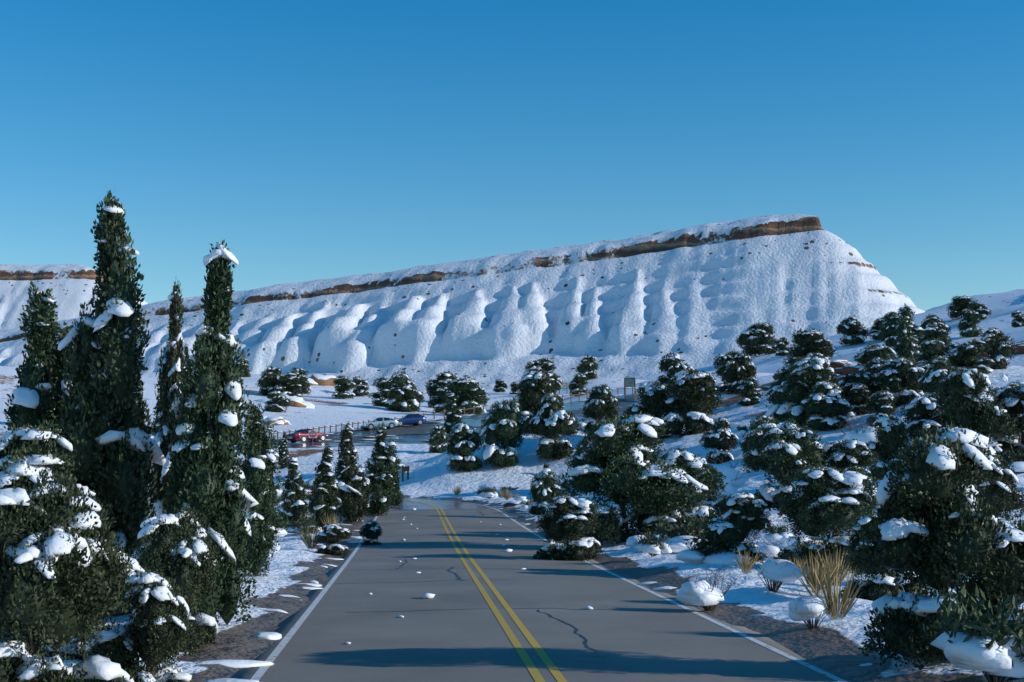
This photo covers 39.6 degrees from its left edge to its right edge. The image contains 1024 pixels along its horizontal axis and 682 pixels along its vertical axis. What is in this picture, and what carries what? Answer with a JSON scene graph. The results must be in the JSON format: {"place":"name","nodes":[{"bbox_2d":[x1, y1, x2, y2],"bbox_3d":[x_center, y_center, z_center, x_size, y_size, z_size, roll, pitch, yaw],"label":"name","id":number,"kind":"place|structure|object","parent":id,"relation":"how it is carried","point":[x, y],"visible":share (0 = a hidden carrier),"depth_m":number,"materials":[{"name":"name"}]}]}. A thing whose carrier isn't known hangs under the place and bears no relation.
{"place":"outdoors","nodes":[
{"label":"outdoors","id":0,"kind":"place"},
{"bbox_2d":[243,393,639,449],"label":"parking lot road","id":1,"kind":"structure","parent":0,"point":[416,434],"depth_m":172.22,"materials":[{"name":"grey asphalt"}]},
{"bbox_2d":[286,429,327,442],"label":"maroon sedan","id":2,"kind":"object","parent":1,"relation":"on","point":[301,435],"visible":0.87,"depth_m":154.48,"materials":[{"name":"red paint"}]},
{"bbox_2d":[0,289,1023,681],"bbox_3d":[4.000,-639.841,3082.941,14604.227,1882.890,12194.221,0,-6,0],"label":"snowy ground","id":3,"kind":"structure","parent":0,"point":[830,645],"depth_m":52.65,"materials":[{"name":"white snow"}]},
{"bbox_2d":[3,281,90,485],"bbox_3d":[-6.826,1.554,20.656,1.452,4.929,1.690,-1,-6,13],"label":"juniper tree","id":4,"kind":"object","parent":3,"relation":"on","point":[35,399],"visible":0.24,"depth_m":20.68,"materials":[{"name":"green plant"}]},
{"bbox_2d":[0,420,119,548],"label":"juniper tree","id":5,"kind":"object","parent":3,"relation":"on","point":[28,455],"visible":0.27,"depth_m":18.10,"materials":[{"name":"green plant"}]},
{"bbox_2d":[0,473,134,681],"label":"juniper tree","id":6,"kind":"object","parent":3,"relation":"on","point":[58,580],"visible":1,"depth_m":11.10,"materials":[{"name":"green plant"}]},
{"bbox_2d":[0,264,147,328],"bbox_3d":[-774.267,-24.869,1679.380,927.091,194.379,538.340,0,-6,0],"label":"mesa","id":7,"kind":"structure","parent":3,"relation":"on","point":[71,285],"depth_m":1745.19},
{"bbox_2d":[39,546,149,660],"bbox_3d":[-4.022,2.567,13.515,1.238,1.443,1.105,3,-6,-25],"label":"juniper tree","id":8,"kind":"object","parent":3,"relation":"on","point":[135,567],"visible":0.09,"depth_m":13.39,"materials":[{"name":"green plant"}]},
{"bbox_2d":[52,189,165,554],"bbox_3d":[-5.704,0.836,19.971,1.702,6.204,1.462,0,-6,0],"label":"juniper tree","id":9,"kind":"object","parent":3,"relation":"on","point":[116,451],"visible":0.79,"depth_m":19.70,"materials":[{"name":"green plant"}]},
{"bbox_2d":[85,570,202,681],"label":"bush","id":10,"kind":"object","parent":3,"relation":"on","point":[155,630],"visible":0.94,"depth_m":12.62,"materials":[{"name":"green plant"}]},
{"bbox_2d":[148,281,185,516],"bbox_3d":[-5.640,1.554,23.597,0.740,5.345,0.851,3,-6,-26],"label":"juniper tree","id":11,"kind":"object","parent":3,"relation":"on","point":[171,362],"visible":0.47,"depth_m":23.58,"materials":[{"name":"green plant"}]},
{"bbox_2d":[128,504,222,652],"bbox_3d":[-4.041,2.813,16.761,1.166,1.776,1.316,-1,-6,6],"label":"juniper tree","id":12,"kind":"object","parent":3,"relation":"on","point":[176,546],"visible":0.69,"depth_m":16.47,"materials":[{"name":"green plant"}]},
{"bbox_2d":[163,239,258,624],"bbox_3d":[-4.079,1.276,19.446,1.184,5.379,1.479,-4,-7,36],"label":"juniper tree","id":13,"kind":"object","parent":3,"relation":"on","point":[204,478],"visible":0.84,"depth_m":19.21,"materials":[{"name":"green plant"}]},
{"bbox_2d":[238,399,282,576],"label":"juniper tree","id":14,"kind":"object","parent":3,"relation":"on","point":[261,455],"visible":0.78,"depth_m":28.55,"materials":[{"name":"green plant"}]},
{"bbox_2d":[256,365,281,394],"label":"juniper tree","id":15,"kind":"object","parent":3,"relation":"on","point":[268,382],"visible":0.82,"depth_m":405.90,"materials":[{"name":"green plant"}]},
{"bbox_2d":[264,390,290,411],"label":"juniper tree","id":16,"kind":"object","parent":3,"relation":"on","point":[278,402],"visible":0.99,"depth_m":241.38,"materials":[{"name":"green plant"}]},
{"bbox_2d":[277,432,288,467],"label":"juniper tree","id":17,"kind":"object","parent":3,"relation":"on","point":[283,454],"visible":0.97,"depth_m":120.61,"materials":[{"name":"green plant"}]},
{"bbox_2d":[274,374,302,396],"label":"juniper tree","id":18,"kind":"object","parent":3,"relation":"on","point":[288,384],"visible":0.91,"depth_m":402.72,"materials":[{"name":"green plant"}]},
{"bbox_2d":[277,454,308,532],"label":"juniper tree","id":19,"kind":"object","parent":3,"relation":"on","point":[294,504],"visible":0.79,"depth_m":47.23,"materials":[{"name":"green plant"}]},
{"bbox_2d":[305,443,340,529],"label":"juniper tree","id":20,"kind":"object","parent":3,"relation":"on","point":[324,499],"visible":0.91,"depth_m":49.90,"materials":[{"name":"green plant"}]},
{"bbox_2d":[314,523,351,555],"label":"bush","id":21,"kind":"object","parent":3,"relation":"on","point":[332,534],"visible":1,"depth_m":37.96,"materials":[{"name":"green plant"}]},
{"bbox_2d":[331,375,356,398],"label":"juniper tree","id":22,"kind":"object","parent":3,"relation":"on","point":[343,384],"visible":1,"depth_m":536.02,"materials":[{"name":"green plant"}]},
{"bbox_2d":[333,421,374,523],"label":"juniper tree","id":23,"kind":"object","parent":3,"relation":"on","point":[353,485],"visible":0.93,"depth_m":57.20,"materials":[{"name":"green plant"}]},
{"bbox_2d":[359,520,382,544],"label":"bush","id":24,"kind":"object","parent":3,"relation":"on","point":[370,531],"visible":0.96,"depth_m":43.83,"materials":[{"name":"green plant"}]},
{"bbox_2d":[368,376,392,406],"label":"juniper tree","id":25,"kind":"object","parent":3,"relation":"on","point":[383,385],"visible":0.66,"depth_m":384.89,"materials":[{"name":"green plant"}]},
{"bbox_2d":[364,422,398,515],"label":"juniper tree","id":26,"kind":"object","parent":3,"relation":"on","point":[381,464],"visible":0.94,"depth_m":65.45,"materials":[{"name":"green plant"}]},
{"bbox_2d":[385,371,424,411],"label":"juniper tree","id":27,"kind":"object","parent":3,"relation":"on","point":[399,378],"visible":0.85,"depth_m":372.83,"materials":[{"name":"green plant"}]},
{"bbox_2d":[388,379,424,411],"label":"juniper tree","id":28,"kind":"object","parent":3,"relation":"on","point":[395,391],"visible":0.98,"depth_m":371.90,"materials":[{"name":"green plant"}]},
{"bbox_2d":[427,425,448,452],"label":"juniper tree","id":29,"kind":"object","parent":3,"relation":"on","point":[438,437],"visible":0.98,"depth_m":131.87,"materials":[{"name":"green plant"}]},
{"bbox_2d":[424,371,455,407],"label":"juniper tree","id":30,"kind":"object","parent":3,"relation":"on","point":[439,381],"visible":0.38,"depth_m":409.90,"materials":[{"name":"green plant"}]},
{"bbox_2d":[246,387,636,440],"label":"rail fence","id":31,"kind":"object","parent":3,"relation":"on","point":[423,414],"visible":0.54,"depth_m":188.49,"materials":[{"name":"brown wood"}]},
{"bbox_2d":[444,392,462,432],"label":"juniper tree","id":32,"kind":"object","parent":3,"relation":"on","point":[453,416],"visible":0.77,"depth_m":163.34,"materials":[{"name":"green plant"}]},
{"bbox_2d":[0,214,924,392],"bbox_3d":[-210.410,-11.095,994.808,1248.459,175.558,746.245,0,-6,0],"label":"mesa","id":33,"kind":"structure","parent":3,"relation":"on","point":[639,307],"depth_m":982.70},
{"bbox_2d":[443,421,483,471],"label":"juniper tree","id":34,"kind":"object","parent":3,"relation":"on","point":[464,441],"visible":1,"depth_m":101.91,"materials":[{"name":"green plant"}]},
{"bbox_2d":[437,375,490,414],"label":"juniper tree","id":35,"kind":"object","parent":3,"relation":"on","point":[468,392],"visible":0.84,"depth_m":264.26,"materials":[{"name":"green plant"}]},
{"bbox_2d":[479,399,527,468],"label":"juniper tree","id":36,"kind":"object","parent":3,"relation":"on","point":[503,420],"visible":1,"depth_m":102.03,"materials":[{"name":"green plant"}]},
{"bbox_2d":[512,369,563,432],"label":"juniper tree","id":37,"kind":"object","parent":3,"relation":"on","point":[533,386],"visible":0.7,"depth_m":109.32,"materials":[{"name":"green plant"}]},
{"bbox_2d":[524,358,560,377],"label":"juniper tree","id":38,"kind":"object","parent":3,"relation":"on","point":[543,364],"visible":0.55,"depth_m":665.69,"materials":[{"name":"green plant"}]},
{"bbox_2d":[526,471,563,515],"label":"juniper tree","id":39,"kind":"object","parent":3,"relation":"on","point":[544,487],"visible":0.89,"depth_m":63.54,"materials":[{"name":"green plant"}]},
{"bbox_2d":[529,390,581,459],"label":"juniper tree","id":40,"kind":"object","parent":3,"relation":"on","point":[551,421],"visible":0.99,"depth_m":102.01,"materials":[{"name":"green plant"}]},
{"bbox_2d":[532,494,605,560],"bbox_3d":[1.450,4.887,36.943,1.864,1.872,2.088,-3,-6,25],"label":"bush","id":41,"kind":"object","parent":3,"relation":"on","point":[566,518],"visible":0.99,"depth_m":36.57,"materials":[{"name":"green plant"}]},
{"bbox_2d":[567,373,588,395],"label":"juniper tree","id":42,"kind":"object","parent":3,"relation":"on","point":[577,383],"visible":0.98,"depth_m":399.53,"materials":[{"name":"green plant"}]},
{"bbox_2d":[575,354,598,379],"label":"juniper tree","id":43,"kind":"object","parent":3,"relation":"on","point":[586,365],"visible":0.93,"depth_m":578.87,"materials":[{"name":"green plant"}]},
{"bbox_2d":[581,384,619,430],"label":"juniper tree","id":44,"kind":"object","parent":3,"relation":"on","point":[601,403],"visible":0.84,"depth_m":109.55,"materials":[{"name":"green plant"}]},
{"bbox_2d":[558,412,703,544],"bbox_3d":[3.439,4.076,42.150,3.880,4.097,4.250,2,-6,-24],"label":"juniper tree","id":45,"kind":"object","parent":3,"relation":"on","point":[623,471],"visible":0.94,"depth_m":41.47,"materials":[{"name":"green plant"}]},
{"bbox_2d":[622,381,671,438],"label":"juniper tree","id":46,"kind":"object","parent":3,"relation":"on","point":[651,396],"visible":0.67,"depth_m":104.87,"materials":[{"name":"green plant"}]},
{"bbox_2d":[634,531,671,556],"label":"shrub","id":47,"kind":"object","parent":3,"relation":"on","point":[654,545],"visible":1,"depth_m":34.48,"materials":[{"name":"white plant"}]},
{"bbox_2d":[655,352,696,394],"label":"juniper tree","id":48,"kind":"object","parent":3,"relation":"on","point":[671,363],"visible":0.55,"depth_m":208.41,"materials":[{"name":"green plant"}]},
{"bbox_2d":[646,516,707,552],"bbox_3d":[4.531,5.119,37.754,1.716,1.070,1.726,5,-7,-41],"label":"shrub","id":49,"kind":"object","parent":3,"relation":"on","point":[676,540],"visible":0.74,"depth_m":37.40,"materials":[{"name":"green plant"}]},
{"bbox_2d":[638,446,727,520],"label":"juniper tree","id":50,"kind":"object","parent":3,"relation":"on","point":[692,465],"visible":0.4,"depth_m":47.65,"materials":[{"name":"green plant"}]},
{"bbox_2d":[658,368,719,436],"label":"juniper tree","id":51,"kind":"object","parent":3,"relation":"on","point":[694,391],"visible":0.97,"depth_m":103.08,"materials":[{"name":"green plant"}]},
{"bbox_2d":[673,557,739,610],"bbox_3d":[3.085,3.822,22.245,0.993,0.856,1.089,2,-6,-19],"label":"bare shrub","id":52,"kind":"object","parent":3,"relation":"on","point":[704,594],"visible":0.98,"depth_m":22.11,"materials":[{"name":"white plant"}]},
{"bbox_2d":[676,531,750,565],"bbox_3d":[4.360,4.484,30.799,1.508,0.833,1.517,-4,-7,38],"label":"shrub","id":53,"kind":"object","parent":3,"relation":"on","point":[704,551],"visible":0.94,"depth_m":30.44,"materials":[{"name":"green plant"}]},
{"bbox_2d":[698,416,738,463],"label":"juniper tree","id":54,"kind":"object","parent":3,"relation":"on","point":[720,437],"visible":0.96,"depth_m":81.54,"materials":[{"name":"green plant"}]},
{"bbox_2d":[690,450,750,503],"bbox_3d":[8.627,5.718,59.538,2.880,2.549,2.892,0,-6,0],"label":"bare shrub","id":55,"kind":"object","parent":3,"relation":"on","point":[734,478],"visible":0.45,"depth_m":58.86,"materials":[{"name":"plant"}]},
{"bbox_2d":[711,349,749,392],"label":"juniper tree","id":56,"kind":"object","parent":3,"relation":"on","point":[723,360],"visible":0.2,"depth_m":145.99,"materials":[{"name":"green plant"}]},
{"bbox_2d":[701,490,773,563],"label":"juniper tree","id":57,"kind":"object","parent":3,"relation":"on","point":[744,513],"visible":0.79,"depth_m":31.11,"materials":[{"name":"green plant"}]},
{"bbox_2d":[721,352,756,394],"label":"juniper tree","id":58,"kind":"object","parent":3,"relation":"on","point":[741,366],"visible":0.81,"depth_m":139.49,"materials":[{"name":"green plant"}]},
{"bbox_2d":[735,377,762,405],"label":"juniper tree","id":59,"kind":"object","parent":3,"relation":"on","point":[746,388],"visible":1,"depth_m":125.98,"materials":[{"name":"green plant"}]},
{"bbox_2d":[738,414,777,469],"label":"juniper tree","id":60,"kind":"object","parent":3,"relation":"on","point":[743,441],"visible":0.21,"depth_m":74.34,"materials":[{"name":"green plant"}]},
{"bbox_2d":[735,322,782,356],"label":"juniper tree","id":61,"kind":"object","parent":3,"relation":"on","point":[755,338],"visible":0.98,"depth_m":705.34,"materials":[{"name":"green plant"}]},
{"bbox_2d":[749,549,801,592],"bbox_3d":[4.567,3.938,24.491,0.916,0.807,0.912,4,-7,-36],"label":"bare shrub","id":62,"kind":"object","parent":3,"relation":"on","point":[779,571],"visible":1,"depth_m":24.26,"materials":[{"name":"white plant"}]},
{"bbox_2d":[764,364,793,422],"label":"juniper tree","id":63,"kind":"object","parent":3,"relation":"on","point":[777,384],"visible":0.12,"depth_m":90.89,"materials":[{"name":"green plant"}]},
{"bbox_2d":[740,417,830,511],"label":"juniper tree","id":64,"kind":"object","parent":3,"relation":"on","point":[784,453],"visible":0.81,"depth_m":49.17,"materials":[{"name":"green plant"}]},
{"bbox_2d":[784,586,831,628],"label":"bare shrub","id":65,"kind":"object","parent":3,"relation":"on","point":[805,608],"visible":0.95,"depth_m":18.59,"materials":[{"name":"white plant"}]},
{"bbox_2d":[773,354,845,424],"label":"juniper tree","id":66,"kind":"object","parent":3,"relation":"on","point":[805,374],"visible":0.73,"depth_m":87.71,"materials":[{"name":"green plant"}]},
{"bbox_2d":[783,328,836,365],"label":"juniper tree","id":67,"kind":"object","parent":3,"relation":"on","point":[811,343],"visible":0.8,"depth_m":423.40,"materials":[{"name":"green plant"}]},
{"bbox_2d":[793,550,845,594],"bbox_3d":[5.285,3.961,24.464,0.965,0.804,0.696,3,-6,-29],"label":"grass tuft","id":68,"kind":"object","parent":3,"relation":"on","point":[811,575],"visible":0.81,"depth_m":24.44,"materials":[{"name":"beige plant"}]},
{"bbox_2d":[799,380,851,430],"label":"juniper tree","id":69,"kind":"object","parent":3,"relation":"on","point":[826,398],"visible":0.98,"depth_m":83.83,"materials":[{"name":"green plant"}]},
{"bbox_2d":[773,463,879,574],"bbox_3d":[6.733,3.775,30.239,2.446,2.366,2.740,-4,-7,38],"label":"juniper tree","id":70,"kind":"object","parent":3,"relation":"on","point":[823,500],"visible":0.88,"depth_m":29.76,"materials":[{"name":"green plant"}]},
{"bbox_2d":[793,561,862,620],"bbox_3d":[4.178,3.286,18.780,0.969,0.809,0.770,-2,-6,18],"label":"grass tuft","id":71,"kind":"object","parent":3,"relation":"on","point":[835,603],"visible":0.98,"depth_m":18.69,"materials":[{"name":"beige plant"}]},
{"bbox_2d":[821,438,883,502],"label":"juniper tree","id":72,"kind":"object","parent":3,"relation":"on","point":[850,455],"visible":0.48,"depth_m":49.83,"materials":[{"name":"green plant"}]},
{"bbox_2d":[836,315,868,345],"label":"juniper tree","id":73,"kind":"object","parent":3,"relation":"on","point":[849,327],"visible":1,"depth_m":608.37,"materials":[{"name":"green plant"}]},
{"bbox_2d":[833,410,877,446],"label":"bare shrub","id":74,"kind":"object","parent":3,"relation":"on","point":[865,433],"visible":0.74,"depth_m":71.80,"materials":[{"name":"white plant"}]},
{"bbox_2d":[846,384,873,414],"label":"juniper tree","id":75,"kind":"object","parent":3,"relation":"on","point":[858,396],"visible":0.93,"depth_m":86.95,"materials":[{"name":"green plant"}]},
{"bbox_2d":[839,370,884,404],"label":"juniper tree","id":76,"kind":"object","parent":3,"relation":"on","point":[853,379],"visible":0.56,"depth_m":88.59,"materials":[{"name":"green plant"}]},
{"bbox_2d":[853,344,895,370],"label":"juniper tree","id":77,"kind":"object","parent":3,"relation":"on","point":[870,352],"visible":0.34,"depth_m":107.33,"materials":[{"name":"green plant"}]},
{"bbox_2d":[865,389,897,426],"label":"juniper tree","id":78,"kind":"object","parent":3,"relation":"on","point":[881,403],"visible":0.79,"depth_m":79.31,"materials":[{"name":"green plant"}]},
{"bbox_2d":[838,511,932,600],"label":"juniper tree","id":79,"kind":"object","parent":3,"relation":"on","point":[871,588],"visible":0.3,"depth_m":23.00,"materials":[{"name":"green plant"}]},
{"bbox_2d":[864,414,909,481],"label":"juniper tree","id":80,"kind":"object","parent":3,"relation":"on","point":[891,434],"visible":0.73,"depth_m":57.51,"materials":[{"name":"green plant"}]},
{"bbox_2d":[877,314,900,347],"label":"juniper tree","id":81,"kind":"object","parent":3,"relation":"on","point":[887,332],"visible":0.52,"depth_m":397.82,"materials":[{"name":"green plant"}]},
{"bbox_2d":[875,356,925,406],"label":"juniper tree","id":82,"kind":"object","parent":3,"relation":"on","point":[901,375],"visible":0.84,"depth_m":87.61,"materials":[{"name":"green plant"}]},
{"bbox_2d":[894,303,918,363],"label":"juniper tree","id":83,"kind":"object","parent":3,"relation":"on","point":[905,347],"visible":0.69,"depth_m":126.32,"materials":[{"name":"green plant"}]},
{"bbox_2d":[897,393,958,458],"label":"juniper tree","id":84,"kind":"object","parent":3,"relation":"on","point":[923,412],"visible":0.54,"depth_m":62.26,"materials":[{"name":"green plant"}]},
{"bbox_2d":[916,321,951,345],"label":"juniper tree","id":85,"kind":"object","parent":3,"relation":"on","point":[934,330],"visible":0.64,"depth_m":288.13,"materials":[{"name":"green plant"}]},
{"bbox_2d":[917,354,951,397],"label":"juniper tree","id":86,"kind":"object","parent":3,"relation":"on","point":[936,370],"visible":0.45,"depth_m":82.23,"materials":[{"name":"green plant"}]},
{"bbox_2d":[851,421,1023,671],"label":"juniper tree","id":87,"kind":"object","parent":3,"relation":"on","point":[931,507],"visible":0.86,"depth_m":14.94,"materials":[{"name":"green plant"}]},
{"bbox_2d":[914,338,961,370],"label":"juniper tree","id":88,"kind":"object","parent":3,"relation":"on","point":[929,349],"visible":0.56,"depth_m":117.71,"materials":[{"name":"green plant"}]},
{"bbox_2d":[946,295,972,318],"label":"juniper tree","id":89,"kind":"object","parent":3,"relation":"on","point":[959,305],"visible":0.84,"depth_m":600.20,"materials":[{"name":"green plant"}]},
{"bbox_2d":[956,309,981,337],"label":"juniper tree","id":90,"kind":"object","parent":3,"relation":"on","point":[968,322],"visible":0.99,"depth_m":391.58,"materials":[{"name":"green plant"}]},
{"bbox_2d":[947,339,995,373],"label":"juniper tree","id":91,"kind":"object","parent":3,"relation":"on","point":[969,354],"visible":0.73,"depth_m":116.94,"materials":[{"name":"green plant"}]},
{"bbox_2d":[923,585,1023,681],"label":"shrub","id":92,"kind":"object","parent":3,"relation":"on","point":[977,640],"visible":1,"depth_m":13.02,"materials":[{"name":"green plant"}]},
{"bbox_2d":[933,365,1023,457],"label":"juniper tree","id":93,"kind":"object","parent":3,"relation":"on","point":[962,393],"visible":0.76,"depth_m":56.67,"materials":[{"name":"green plant"}]},
{"bbox_2d":[966,453,1023,523],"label":"juniper tree","id":94,"kind":"object","parent":3,"relation":"on","point":[998,493],"visible":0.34,"depth_m":32.84,"materials":[{"name":"green plant"}]},
{"bbox_2d":[980,327,1016,368],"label":"juniper tree","id":95,"kind":"object","parent":3,"relation":"on","point":[1001,348],"visible":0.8,"depth_m":130.79,"materials":[{"name":"green plant"}]},
{"bbox_2d":[991,384,1023,453],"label":"juniper tree","id":96,"kind":"object","parent":3,"relation":"on","point":[1010,398],"visible":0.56,"depth_m":59.03,"materials":[{"name":"green plant"}]},
{"bbox_2d":[994,446,1023,471],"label":"shrub","id":97,"kind":"object","parent":3,"relation":"on","point":[1016,459],"visible":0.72,"depth_m":53.58,"materials":[{"name":"green plant"}]},
{"bbox_2d":[0,0,1023,310],"label":"sky","id":98,"kind":"structure","parent":0,"point":[317,139],"materials":[{"name":"blue"}]},
{"bbox_2d":[230,497,859,681],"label":"road","id":99,"kind":"structure","parent":0,"point":[637,642],"depth_m":20.07,"materials":[{"name":"grey asphalt"}]},
{"bbox_2d":[250,516,377,679],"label":"road edge marking","id":100,"kind":"object","parent":99,"relation":"on","point":[261,670],"visible":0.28,"depth_m":20.22,"materials":[{"name":"white paint"}]},
{"bbox_2d":[410,501,544,681],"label":"yellow road marking","id":101,"kind":"object","parent":99,"relation":"on","point":[529,664],"visible":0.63,"depth_m":19.99,"materials":[{"name":"paint"}]},
{"bbox_2d":[406,500,567,681],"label":"yellow road marking","id":102,"kind":"object","parent":99,"relation":"on","point":[551,666],"visible":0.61,"depth_m":19.99,"materials":[{"name":"paint"}]},
{"bbox_2d":[326,498,678,663],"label":"road cracks","id":103,"kind":"object","parent":99,"relation":"on","point":[575,632],"visible":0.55,"depth_m":22.15,"materials":[{"name":"black asphalt"}]},
{"bbox_2d":[195,497,871,681],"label":"snow chunks on road","id":104,"kind":"object","parent":99,"relation":"on","point":[240,664],"visible":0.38,"depth_m":18.42,"materials":[{"name":"white snow"}]},
{"bbox_2d":[419,498,846,681],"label":"road edge marking","id":105,"kind":"object","parent":99,"relation":"on","point":[827,674],"visible":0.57,"depth_m":19.82,"materials":[{"name":"white paint"}]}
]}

